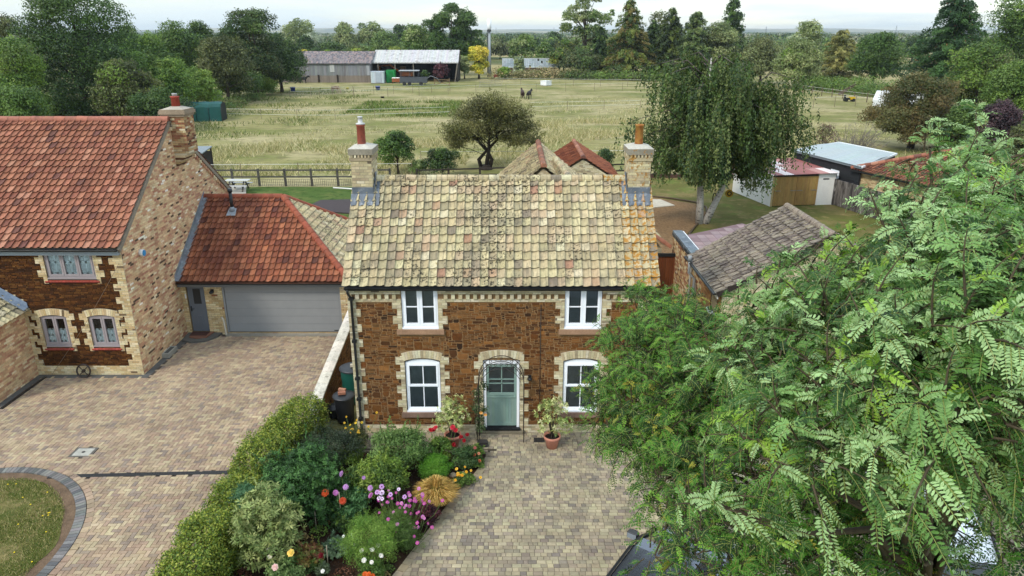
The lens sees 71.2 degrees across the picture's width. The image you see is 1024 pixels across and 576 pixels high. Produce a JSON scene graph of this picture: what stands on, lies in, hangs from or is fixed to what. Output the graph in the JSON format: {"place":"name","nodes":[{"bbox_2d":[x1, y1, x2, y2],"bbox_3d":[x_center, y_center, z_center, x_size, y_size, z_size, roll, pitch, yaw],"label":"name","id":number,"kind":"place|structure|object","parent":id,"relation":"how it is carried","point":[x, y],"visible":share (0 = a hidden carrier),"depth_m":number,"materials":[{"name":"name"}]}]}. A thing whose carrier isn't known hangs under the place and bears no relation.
{"place":"outdoors","nodes":[
{"label":"outdoors","id":0,"kind":"place"},
{"bbox_2d":[0,477,64,575],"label":"island lawn","id":1,"kind":"structure","parent":0,"point":[6,509],"depth_m":16.99,"materials":[{"name":"green plant"}]},
{"bbox_2d":[0,473,75,575],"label":"island soil","id":2,"kind":"structure","parent":0,"point":[69,507],"depth_m":17.50,"materials":[{"name":"brown soil"}]},
{"bbox_2d":[27,334,292,550],"bbox_3d":[-14.800,4.718,19.408,18.400,0.001,17.350,0,20,0],"label":"drive bedding","id":3,"kind":"object","parent":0,"point":[154,372],"visible":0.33,"depth_m":19.56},
{"bbox_2d":[0,463,94,575],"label":"island kerb","id":4,"kind":"structure","parent":3,"relation":"on","point":[70,545],"depth_m":17.64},
{"bbox_2d":[0,336,335,575],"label":"drive","id":5,"kind":"structure","parent":3,"relation":"on","point":[203,406],"depth_m":21.02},
{"bbox_2d":[47,470,237,477],"bbox_3d":[-9.575,4.901,18.831,5.155,0.016,0.150,-1,20,-2],"label":"drain channel","id":6,"kind":"object","parent":5,"relation":"on","point":[149,474],"visible":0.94,"depth_m":18.81,"materials":[{"name":"paint"}]},
{"bbox_2d":[303,311,351,433],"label":"boundary wall","id":7,"kind":"structure","parent":3,"relation":"on","point":[329,384],"depth_m":22.96,"materials":[{"name":"white paint"}]},
{"bbox_2d":[47,187,351,327],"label":"back lawn","id":8,"kind":"structure","parent":0,"point":[311,195],"depth_m":51.88,"materials":[{"name":"green plant"}]},
{"bbox_2d":[0,93,231,402],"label":"house","id":9,"kind":"structure","parent":8,"relation":"on","point":[88,204],"depth_m":24.06,"materials":[{"name":"brick"}]},
{"bbox_2d":[41,316,74,349],"bbox_3d":[-15.160,1.435,23.914,0.972,1.291,0.370,0,20,0],"label":"window","id":10,"kind":"structure","parent":9,"relation":"in","point":[57,334],"depth_m":23.92,"materials":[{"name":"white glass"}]},
{"bbox_2d":[44,255,99,282],"bbox_3d":[-14.235,-0.768,23.124,1.762,1.171,0.370,0,20,0],"label":"window","id":11,"kind":"structure","parent":9,"relation":"in","point":[58,266],"depth_m":23.13,"materials":[{"name":"white glass"}]},
{"bbox_2d":[88,316,121,349],"bbox_3d":[-13.570,1.435,23.914,0.992,1.291,0.370,0,20,0],"label":"window","id":12,"kind":"structure","parent":9,"relation":"in","point":[105,334],"depth_m":23.93,"materials":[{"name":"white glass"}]},
{"bbox_2d":[174,188,348,342],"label":"garage","id":13,"kind":"structure","parent":8,"relation":"on","point":[261,265],"depth_m":27.36,"materials":[{"name":"tile"}]},
{"bbox_2d":[187,287,209,330],"bbox_3d":[-11.960,0.751,27.271,0.640,1.930,0.109,0,20,0],"label":"side door","id":14,"kind":"structure","parent":13,"relation":"in","point":[196,296],"depth_m":27.28,"materials":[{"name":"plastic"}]},
{"bbox_2d":[221,287,341,332],"bbox_3d":[-8.725,0.786,27.304,4.450,2.040,0.150,0,20,0],"label":"garage door","id":15,"kind":"structure","parent":13,"relation":"in","point":[247,309],"depth_m":27.28,"materials":[{"name":"plastic"}]},
{"bbox_2d":[283,51,374,82],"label":"barn","id":16,"kind":"structure","parent":0,"point":[340,67],"depth_m":163.28,"materials":[{"name":"paint"}]},
{"bbox_2d":[202,453,484,575],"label":"flower bed","id":17,"kind":"object","parent":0,"point":[336,563],"visible":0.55,"depth_m":16.63,"materials":[{"name":"soil"}]},
{"bbox_2d":[146,391,331,575],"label":"privet hedge","id":18,"kind":"object","parent":17,"relation":"on","point":[287,418],"visible":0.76,"depth_m":16.12,"materials":[{"name":"green plant"}]},
{"bbox_2d":[227,476,306,572],"bbox_3d":[-5.192,5.128,15.243,1.682,2.068,1.606,0,20,0],"label":"rhododendron","id":19,"kind":"object","parent":17,"relation":"on","point":[273,531],"visible":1,"depth_m":14.82,"materials":[{"name":"green plant"}]},
{"bbox_2d":[263,546,307,575],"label":"yellow rose bush","id":20,"kind":"object","parent":17,"relation":"on","point":[285,566],"visible":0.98,"depth_m":14.79,"materials":[{"name":"green plant"}]},
{"bbox_2d":[252,421,351,528],"bbox_3d":[-5.039,4.460,16.997,2.378,2.271,2.551,0,20,0],"label":"evergreen shrub","id":21,"kind":"object","parent":17,"relation":"on","point":[297,469],"visible":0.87,"depth_m":16.80,"materials":[{"name":"green plant"}]},
{"bbox_2d":[291,535,324,568],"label":"plant","id":22,"kind":"object","parent":17,"relation":"on","point":[305,551],"visible":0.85,"depth_m":15.55,"materials":[{"name":"green plant"}]},
{"bbox_2d":[293,417,365,478],"bbox_3d":[-4.942,4.104,19.165,2.206,1.456,2.419,0,20,0],"label":"spreading shrub","id":23,"kind":"object","parent":17,"relation":"on","point":[340,437],"visible":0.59,"depth_m":19.03,"materials":[{"name":"green plant"}]},
{"bbox_2d":[237,451,454,575],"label":"ground cover","id":24,"kind":"object","parent":17,"relation":"on","point":[239,571],"visible":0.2,"depth_m":16.32,"materials":[{"name":"green plant"}]},
{"bbox_2d":[321,471,372,521],"bbox_3d":[-3.881,4.933,16.921,1.090,1.194,1.077,15,25,36],"label":"dahlia plant","id":25,"kind":"object","parent":17,"relation":"on","point":[358,501],"visible":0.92,"depth_m":16.82,"materials":[{"name":"green plant"}]},
{"bbox_2d":[330,508,408,571],"bbox_3d":[-3.104,5.412,15.485,1.723,1.380,1.445,0,20,0],"label":"fennel plant","id":26,"kind":"object","parent":17,"relation":"on","point":[365,539],"visible":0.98,"depth_m":15.31,"materials":[{"name":"green plant"}]},
{"bbox_2d":[340,446,411,499],"bbox_3d":[-3.325,4.678,17.604,1.520,1.396,1.596,-18,26,-40],"label":"shrub","id":27,"kind":"object","parent":17,"relation":"on","point":[378,471],"visible":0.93,"depth_m":17.40,"materials":[{"name":"green plant"}]},
{"bbox_2d":[374,508,419,550],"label":"fennel plant","id":28,"kind":"object","parent":17,"relation":"on","point":[405,527],"visible":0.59,"depth_m":16.03,"materials":[{"name":"green plant"}]},
{"bbox_2d":[366,416,434,470],"bbox_3d":[-2.966,4.113,19.007,1.918,1.451,2.058,0,20,0],"label":"shrub","id":29,"kind":"object","parent":17,"relation":"on","point":[392,437],"visible":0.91,"depth_m":18.59,"materials":[{"name":"green plant"}]},
{"bbox_2d":[375,484,443,536],"bbox_3d":[-2.423,5.137,16.448,1.369,1.131,1.263,-11,22,-28],"label":"cosmos plant","id":30,"kind":"object","parent":17,"relation":"on","point":[389,495],"visible":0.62,"depth_m":16.37,"materials":[{"name":"pink plant"}]},
{"bbox_2d":[328,450,492,575],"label":"bed edging","id":31,"kind":"object","parent":17,"relation":"on","point":[413,555],"visible":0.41,"depth_m":17.10,"materials":[{"name":"beige stone"}]},
{"bbox_2d":[412,474,461,507],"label":"ornamental grass","id":32,"kind":"object","parent":17,"relation":"on","point":[435,489],"depth_m":17.27,"materials":[{"name":"yellow plant"}]},
{"bbox_2d":[417,447,457,478],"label":"fern plant","id":33,"kind":"object","parent":17,"relation":"on","point":[431,464],"visible":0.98,"depth_m":18.46,"materials":[{"name":"green plant"}]},
{"bbox_2d":[451,433,480,468],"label":"rose bush","id":34,"kind":"object","parent":17,"relation":"on","point":[465,451],"visible":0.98,"depth_m":18.87,"materials":[{"name":"green plant"}]},
{"bbox_2d":[0,0,1023,29],"label":"sky","id":35,"kind":"structure","parent":0,"point":[503,14],"materials":[{"name":"white"}]},
{"bbox_2d":[16,27,1008,32],"bbox_3d":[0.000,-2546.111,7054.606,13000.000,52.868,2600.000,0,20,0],"label":"hills","id":36,"kind":"structure","parent":0,"point":[747,30],"depth_m":6252.46,"materials":[{"name":"green plant"}]},
{"bbox_2d":[14,33,1023,443],"bbox_3d":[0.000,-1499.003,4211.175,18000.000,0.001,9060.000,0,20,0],"label":"farmland","id":37,"kind":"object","parent":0,"point":[496,61],"depth_m":214.84,"materials":[{"name":"green plant"}]},
{"bbox_2d":[332,390,354,423],"bbox_3d":[-4.980,3.549,21.299,0.670,0.875,0.670,0,20,0],"label":"compost bin","id":38,"kind":"object","parent":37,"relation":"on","point":[344,406],"visible":0.96,"depth_m":21.09,"materials":[{"name":"plastic"}]},
{"bbox_2d":[398,23,432,49],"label":"poplar","id":39,"kind":"object","parent":37,"relation":"on","point":[418,41],"visible":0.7,"depth_m":194.25,"materials":[{"name":"green plant"}]},
{"bbox_2d":[1,31,1002,44],"bbox_3d":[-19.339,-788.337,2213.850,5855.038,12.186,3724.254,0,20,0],"label":"hedgerows","id":40,"kind":"object","parent":37,"relation":"on","point":[781,38],"visible":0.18,"depth_m":869.73,"materials":[{"name":"green plant"}]},
{"bbox_2d":[36,35,977,60],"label":"woodland","id":41,"kind":"object","parent":37,"relation":"on","point":[503,40],"visible":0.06,"depth_m":315.66,"materials":[{"name":"green plant"}]},
{"bbox_2d":[507,32,537,57],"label":"poplar","id":42,"kind":"object","parent":37,"relation":"on","point":[523,45],"visible":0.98,"depth_m":246.11,"materials":[{"name":"green plant"}]},
{"bbox_2d":[116,74,1023,186],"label":"paddock","id":43,"kind":"structure","parent":37,"relation":"attached to","point":[840,114],"depth_m":98.34,"materials":[{"name":"green plant"}]},
{"bbox_2d":[0,82,53,115],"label":"shrub","id":44,"kind":"object","parent":43,"relation":"on","point":[22,101],"visible":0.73,"depth_m":69.22,"materials":[{"name":"green plant"}]},
{"bbox_2d":[0,33,54,114],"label":"broadleaf tree","id":45,"kind":"object","parent":43,"relation":"on","point":[21,74],"visible":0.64,"depth_m":77.90,"materials":[{"name":"green plant"}]},
{"bbox_2d":[3,0,153,110],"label":"broadleaf tree","id":46,"kind":"object","parent":43,"relation":"on","point":[84,46],"visible":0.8,"depth_m":84.75,"materials":[{"name":"green plant"}]},
{"bbox_2d":[84,57,156,115],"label":"broadleaf tree","id":47,"kind":"object","parent":43,"relation":"on","point":[123,85],"visible":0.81,"depth_m":81.64,"materials":[{"name":"green plant"}]},
{"bbox_2d":[126,30,180,70],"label":"broadleaf tree","id":48,"kind":"object","parent":43,"relation":"on","point":[152,50],"visible":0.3,"depth_m":105.54,"materials":[{"name":"green plant"}]},
{"bbox_2d":[125,84,197,115],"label":"shrub","id":49,"kind":"object","parent":43,"relation":"on","point":[153,103],"visible":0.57,"depth_m":80.47,"materials":[{"name":"green plant"}]},
{"bbox_2d":[143,55,198,101],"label":"tree","id":50,"kind":"object","parent":43,"relation":"on","point":[178,81],"visible":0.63,"depth_m":91.28,"materials":[{"name":"green plant"}]},
{"bbox_2d":[153,18,211,73],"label":"broadleaf tree","id":51,"kind":"object","parent":43,"relation":"on","point":[172,37],"visible":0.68,"depth_m":114.11,"materials":[{"name":"green plant"}]},
{"bbox_2d":[183,65,223,101],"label":"shrub","id":52,"kind":"object","parent":43,"relation":"on","point":[206,81],"visible":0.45,"depth_m":99.20,"materials":[{"name":"green plant"}]},
{"bbox_2d":[185,101,226,121],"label":"field shelter","id":53,"kind":"object","parent":43,"relation":"on","point":[210,111],"visible":0.78,"depth_m":92.56,"materials":[{"name":"fabric"}]},
{"bbox_2d":[192,34,259,98],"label":"broadleaf tree","id":54,"kind":"object","parent":43,"relation":"on","point":[220,60],"visible":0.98,"depth_m":111.01,"materials":[{"name":"green plant"}]},
{"bbox_2d":[209,7,289,92],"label":"broadleaf tree","id":55,"kind":"object","parent":43,"relation":"on","point":[247,25],"visible":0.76,"depth_m":122.97,"materials":[{"name":"green plant"}]},
{"bbox_2d":[257,31,310,92],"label":"broadleaf tree","id":56,"kind":"object","parent":43,"relation":"on","point":[292,58],"visible":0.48,"depth_m":133.79,"materials":[{"name":"green plant"}]},
{"bbox_2d":[215,168,390,185],"bbox_3d":[-17.099,-8.318,53.807,15.953,1.320,0.211,0,20,-1],"label":"rail fence","id":57,"kind":"object","parent":43,"relation":"on","point":[284,176],"visible":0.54,"depth_m":53.72,"materials":[{"name":"brown wood"}]},
{"bbox_2d":[373,129,417,174],"bbox_3d":[-9.466,-10.928,57.659,3.578,3.639,3.172,-9,22,-24],"label":"apple tree","id":58,"kind":"object","parent":43,"relation":"on","point":[396,144],"visible":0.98,"depth_m":57.04,"materials":[{"name":"green plant"}]},
{"bbox_2d":[372,50,460,81],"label":"open barn","id":59,"kind":"structure","parent":43,"relation":"on","point":[422,60],"depth_m":166.75,"materials":[{"name":"grey metal"}]},
{"bbox_2d":[420,146,460,174],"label":"laurel bush","id":60,"kind":"object","parent":43,"relation":"on","point":[442,158],"visible":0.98,"depth_m":56.38,"materials":[{"name":"green plant"}]},
{"bbox_2d":[421,2,485,56],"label":"poplar","id":61,"kind":"object","parent":43,"relation":"on","point":[461,34],"visible":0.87,"depth_m":185.91,"materials":[{"name":"green plant"}]},
{"bbox_2d":[435,87,545,169],"bbox_3d":[-1.574,-13.120,59.054,9.757,6.941,6.200,5,20,12],"label":"thorn tree","id":62,"kind":"object","parent":43,"relation":"on","point":[472,130],"visible":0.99,"depth_m":58.55,"materials":[{"name":"green plant"}]},
{"bbox_2d":[486,66,609,79],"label":"bramble bank","id":63,"kind":"structure","parent":43,"relation":"on","point":[548,72],"depth_m":175.68,"materials":[{"name":"green plant"}]},
{"bbox_2d":[557,48,604,70],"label":"broadleaf tree","id":64,"kind":"object","parent":43,"relation":"on","point":[579,58],"visible":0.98,"depth_m":176.59,"materials":[{"name":"green plant"}]},
{"bbox_2d":[553,67,661,80],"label":"bramble bank","id":65,"kind":"structure","parent":43,"relation":"on","point":[598,75],"depth_m":171.50,"materials":[{"name":"green plant"}]},
{"bbox_2d":[597,0,656,76],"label":"conifer","id":66,"kind":"object","parent":43,"relation":"on","point":[631,55],"visible":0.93,"depth_m":173.86,"materials":[{"name":"green plant"}]},
{"bbox_2d":[647,7,684,77],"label":"conifer","id":67,"kind":"object","parent":43,"relation":"on","point":[667,42],"visible":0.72,"depth_m":177.89,"materials":[{"name":"green plant"}]},
{"bbox_2d":[668,11,715,67],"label":"pine tree","id":68,"kind":"object","parent":43,"relation":"on","point":[696,32],"visible":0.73,"depth_m":170.38,"materials":[{"name":"green plant"}]},
{"bbox_2d":[697,21,740,63],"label":"pine tree","id":69,"kind":"object","parent":43,"relation":"on","point":[726,36],"visible":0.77,"depth_m":171.54,"materials":[{"name":"green plant"}]},
{"bbox_2d":[721,0,746,63],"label":"pine tree","id":70,"kind":"object","parent":43,"relation":"on","point":[734,19],"visible":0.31,"depth_m":182.47,"materials":[{"name":"green plant"}]},
{"bbox_2d":[738,33,782,82],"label":"broadleaf tree","id":71,"kind":"object","parent":43,"relation":"on","point":[763,56],"visible":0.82,"depth_m":154.83,"materials":[{"name":"green plant"}]},
{"bbox_2d":[770,36,825,83],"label":"broadleaf tree","id":72,"kind":"object","parent":43,"relation":"on","point":[794,59],"visible":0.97,"depth_m":143.01,"materials":[{"name":"green plant"}]},
{"bbox_2d":[784,18,825,52],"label":"poplar","id":73,"kind":"object","parent":43,"relation":"on","point":[806,28],"visible":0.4,"depth_m":177.24,"materials":[{"name":"green plant"}]},
{"bbox_2d":[780,73,898,97],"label":"bramble bank","id":74,"kind":"structure","parent":43,"relation":"on","point":[824,83],"depth_m":134.32,"materials":[{"name":"green plant"}]},
{"bbox_2d":[814,30,867,83],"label":"cedar tree","id":75,"kind":"object","parent":43,"relation":"on","point":[835,63],"visible":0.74,"depth_m":147.29,"materials":[{"name":"green plant"}]},
{"bbox_2d":[844,30,909,85],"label":"broadleaf tree","id":76,"kind":"object","parent":43,"relation":"on","point":[881,50],"visible":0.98,"depth_m":136.63,"materials":[{"name":"green plant"}]},
{"bbox_2d":[856,67,964,148],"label":"hawthorn tree","id":77,"kind":"object","parent":43,"relation":"on","point":[896,111],"visible":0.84,"depth_m":68.36,"materials":[{"name":"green plant"}]},
{"bbox_2d":[897,0,988,104],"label":"cypress tree","id":78,"kind":"object","parent":43,"relation":"on","point":[956,14],"visible":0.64,"depth_m":104.41,"materials":[{"name":"green plant"}]},
{"bbox_2d":[934,103,989,147],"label":"shrub","id":79,"kind":"object","parent":43,"relation":"on","point":[958,115],"visible":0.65,"depth_m":64.03,"materials":[{"name":"green plant"}]},
{"bbox_2d":[944,36,1022,104],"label":"broadleaf tree","id":80,"kind":"object","parent":43,"relation":"on","point":[971,69],"visible":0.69,"depth_m":86.57,"materials":[{"name":"green plant"}]},
{"bbox_2d":[970,97,1023,153],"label":"purple shrub","id":81,"kind":"object","parent":43,"relation":"on","point":[1007,115],"visible":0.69,"depth_m":61.91,"materials":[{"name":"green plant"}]},
{"bbox_2d":[972,0,1023,80],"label":"broadleaf tree","id":82,"kind":"object","parent":43,"relation":"on","point":[1012,22],"visible":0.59,"depth_m":93.01,"materials":[{"name":"green plant"}]},
{"bbox_2d":[974,59,1023,125],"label":"broadleaf tree","id":83,"kind":"object","parent":43,"relation":"on","point":[1010,84],"visible":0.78,"depth_m":80.07,"materials":[{"name":"green plant"}]},
{"bbox_2d":[559,0,614,51],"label":"poplar","id":84,"kind":"object","parent":37,"relation":"on","point":[590,16],"visible":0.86,"depth_m":191.31,"materials":[{"name":"green plant"}]},
{"bbox_2d":[657,99,1023,575],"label":"robinia tree","id":85,"kind":"object","parent":37,"relation":"on","point":[956,279],"visible":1,"depth_m":5.42,"materials":[{"name":"green plant"}]},
{"bbox_2d":[194,88,950,175],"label":"long grass","id":86,"kind":"structure","parent":0,"point":[499,157],"depth_m":78.73,"materials":[{"name":"beige plant"}]},
{"bbox_2d":[327,431,1023,575],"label":"yard","id":87,"kind":"structure","parent":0,"point":[532,533],"depth_m":17.18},
{"bbox_2d":[431,393,471,447],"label":"potted shrub","id":88,"kind":"object","parent":87,"relation":"on","point":[447,404],"visible":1,"depth_m":19.74,"materials":[{"name":"green plant"}]},
{"bbox_2d":[532,395,574,449],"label":"potted shrub","id":89,"kind":"object","parent":87,"relation":"on","point":[552,436],"visible":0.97,"depth_m":19.69,"materials":[{"name":"green plant"}]},
{"bbox_2d":[606,524,732,575],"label":"parked car","id":90,"kind":"object","parent":87,"relation":"on","point":[622,562],"visible":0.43,"depth_m":13.63,"materials":[{"name":"paint"}]},
{"bbox_2d":[564,276,1023,575],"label":"robinia tree","id":91,"kind":"object","parent":87,"relation":"on","point":[664,444],"visible":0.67,"depth_m":10.77,"materials":[{"name":"green plant"}]},
{"bbox_2d":[865,472,1004,575],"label":"parked car","id":92,"kind":"object","parent":87,"relation":"on","point":[978,571],"visible":0.03,"depth_m":13.96,"materials":[{"name":"paint"}]},
{"bbox_2d":[652,197,705,252],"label":"gravel path","id":93,"kind":"structure","parent":0,"point":[679,215],"depth_m":44.41,"materials":[{"name":"beige gravel"}]},
{"bbox_2d":[619,174,1000,364],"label":"garden lawn","id":94,"kind":"structure","parent":0,"point":[735,208],"depth_m":46.41,"materials":[{"name":"green plant"}]},
{"bbox_2d":[341,116,671,434],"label":"cottage","id":95,"kind":"structure","parent":94,"relation":"on","point":[531,256],"depth_m":19.89,"materials":[{"name":"tile"}]},
{"bbox_2d":[397,291,443,334],"bbox_3d":[-2.520,0.577,19.670,1.300,1.370,0.380,0,20,0],"label":"window","id":96,"kind":"structure","parent":95,"relation":"in","point":[419,308],"depth_m":19.68,"materials":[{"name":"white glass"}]},
{"bbox_2d":[402,359,445,417],"bbox_3d":[-2.520,2.817,20.474,1.280,1.810,0.380,0,20,0],"label":"window","id":97,"kind":"structure","parent":95,"relation":"in","point":[423,377],"depth_m":20.49,"materials":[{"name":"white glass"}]},
{"bbox_2d":[486,364,516,424],"bbox_3d":[-0.300,3.063,20.498,0.860,1.990,0.140,0,20,0],"label":"door","id":98,"kind":"structure","parent":95,"relation":"in","point":[502,405],"depth_m":20.53,"materials":[{"name":"green wood"}]},
{"bbox_2d":[557,359,601,417],"bbox_3d":[1.950,2.817,20.474,1.300,1.810,0.380,0,20,0],"label":"window","id":99,"kind":"structure","parent":95,"relation":"in","point":[571,367],"depth_m":20.42,"materials":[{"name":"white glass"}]},
{"bbox_2d":[559,291,606,334],"bbox_3d":[1.950,0.577,19.670,1.320,1.370,0.380,0,20,0],"label":"window","id":100,"kind":"structure","parent":95,"relation":"in","point":[581,307],"depth_m":19.68,"materials":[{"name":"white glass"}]},
{"bbox_2d":[554,139,618,174],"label":"outbuilding","id":101,"kind":"structure","parent":94,"relation":"on","point":[577,157],"depth_m":42.13,"materials":[{"name":"tile"}]},
{"bbox_2d":[614,42,822,223],"bbox_3d":[11.802,-8.753,41.635,11.977,10.522,10.046,0,20,0],"label":"birch tree","id":102,"kind":"object","parent":94,"relation":"on","point":[735,120],"visible":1,"depth_m":39.84,"materials":[{"name":"green plant"}]},
{"bbox_2d":[732,158,838,206],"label":"white shed","id":103,"kind":"structure","parent":94,"relation":"on","point":[813,185],"depth_m":47.76,"materials":[{"name":"paint"}]},
{"bbox_2d":[772,176,818,205],"bbox_3d":[18.862,-6.456,47.565,3.048,1.930,0.070,-3,20,-7],"label":"double door","id":104,"kind":"structure","parent":103,"relation":"in","point":[797,190],"depth_m":47.55,"materials":[{"name":"wood"}]},
{"bbox_2d":[672,203,902,369],"bbox_3d":[10.195,-0.960,27.832,7.299,5.011,9.158,0,20,0],"label":"bungalow","id":105,"kind":"object","parent":94,"relation":"on","point":[711,265],"visible":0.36,"depth_m":25.20,"materials":[{"name":"tile"}]},
{"bbox_2d":[651,253,675,298],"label":"garden gate","id":106,"kind":"structure","parent":105,"relation":"attached to","point":[666,262],"depth_m":30.49,"materials":[{"name":"brown wood"}]},
{"bbox_2d":[794,142,897,184],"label":"black shed","id":107,"kind":"structure","parent":94,"relation":"on","point":[841,158],"depth_m":49.54,"materials":[{"name":"paint"}]},
{"bbox_2d":[831,179,923,226],"bbox_3d":[22.610,-5.146,44.315,0.140,1.760,8.070,-5,20,-14],"label":"panel fence","id":108,"kind":"object","parent":94,"relation":"on","point":[842,190],"visible":0.43,"depth_m":46.37,"materials":[{"name":"wood"}]},
{"bbox_2d":[850,146,1022,201],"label":"red roofed bungalow","id":109,"kind":"object","parent":94,"relation":"on","point":[869,179],"visible":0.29,"depth_m":44.91,"materials":[{"name":"tile"}]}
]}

